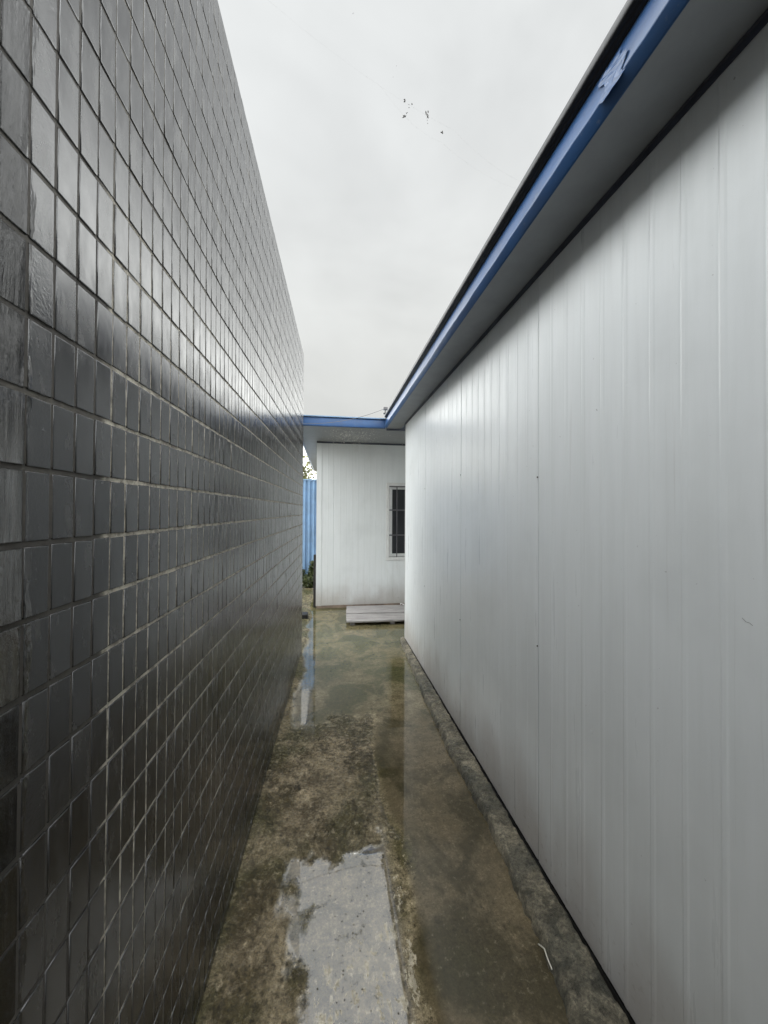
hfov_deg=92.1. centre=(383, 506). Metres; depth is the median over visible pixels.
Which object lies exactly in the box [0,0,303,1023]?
tiled wall
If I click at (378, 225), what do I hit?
sky
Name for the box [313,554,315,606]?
dark post
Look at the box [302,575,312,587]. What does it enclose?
weed clump
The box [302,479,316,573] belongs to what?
corrugated fence
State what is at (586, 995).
kerb
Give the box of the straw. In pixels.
[538,943,552,969]
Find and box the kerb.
[400,636,629,1023]
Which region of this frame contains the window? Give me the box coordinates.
[386,483,404,559]
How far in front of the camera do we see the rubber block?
5.24 m
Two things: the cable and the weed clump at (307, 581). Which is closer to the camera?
the cable
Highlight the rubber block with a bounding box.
[302,612,307,618]
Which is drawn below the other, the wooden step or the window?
the wooden step
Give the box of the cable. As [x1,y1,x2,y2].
[304,409,382,423]
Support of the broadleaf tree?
on the ground
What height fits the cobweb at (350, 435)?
0.244 m
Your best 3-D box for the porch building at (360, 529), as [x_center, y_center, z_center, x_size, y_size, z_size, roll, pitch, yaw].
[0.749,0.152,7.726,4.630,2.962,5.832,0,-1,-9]
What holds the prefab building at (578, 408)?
on the ground
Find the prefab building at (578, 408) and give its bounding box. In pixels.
[384,0,767,1023]
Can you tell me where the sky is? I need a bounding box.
[218,0,626,478]
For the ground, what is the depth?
1.55 m
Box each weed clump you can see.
[302,561,313,577]
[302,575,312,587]
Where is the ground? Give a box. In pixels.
[196,583,568,1023]
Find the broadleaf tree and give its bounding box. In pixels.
[303,456,316,478]
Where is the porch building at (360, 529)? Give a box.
[303,415,404,608]
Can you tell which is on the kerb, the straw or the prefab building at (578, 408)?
the straw
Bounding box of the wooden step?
[346,605,404,624]
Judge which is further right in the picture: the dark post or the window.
the window
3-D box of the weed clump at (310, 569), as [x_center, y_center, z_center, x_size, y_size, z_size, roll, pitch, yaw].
[-1.534,1.349,7.573,0.505,0.547,0.254,0,-1,-9]

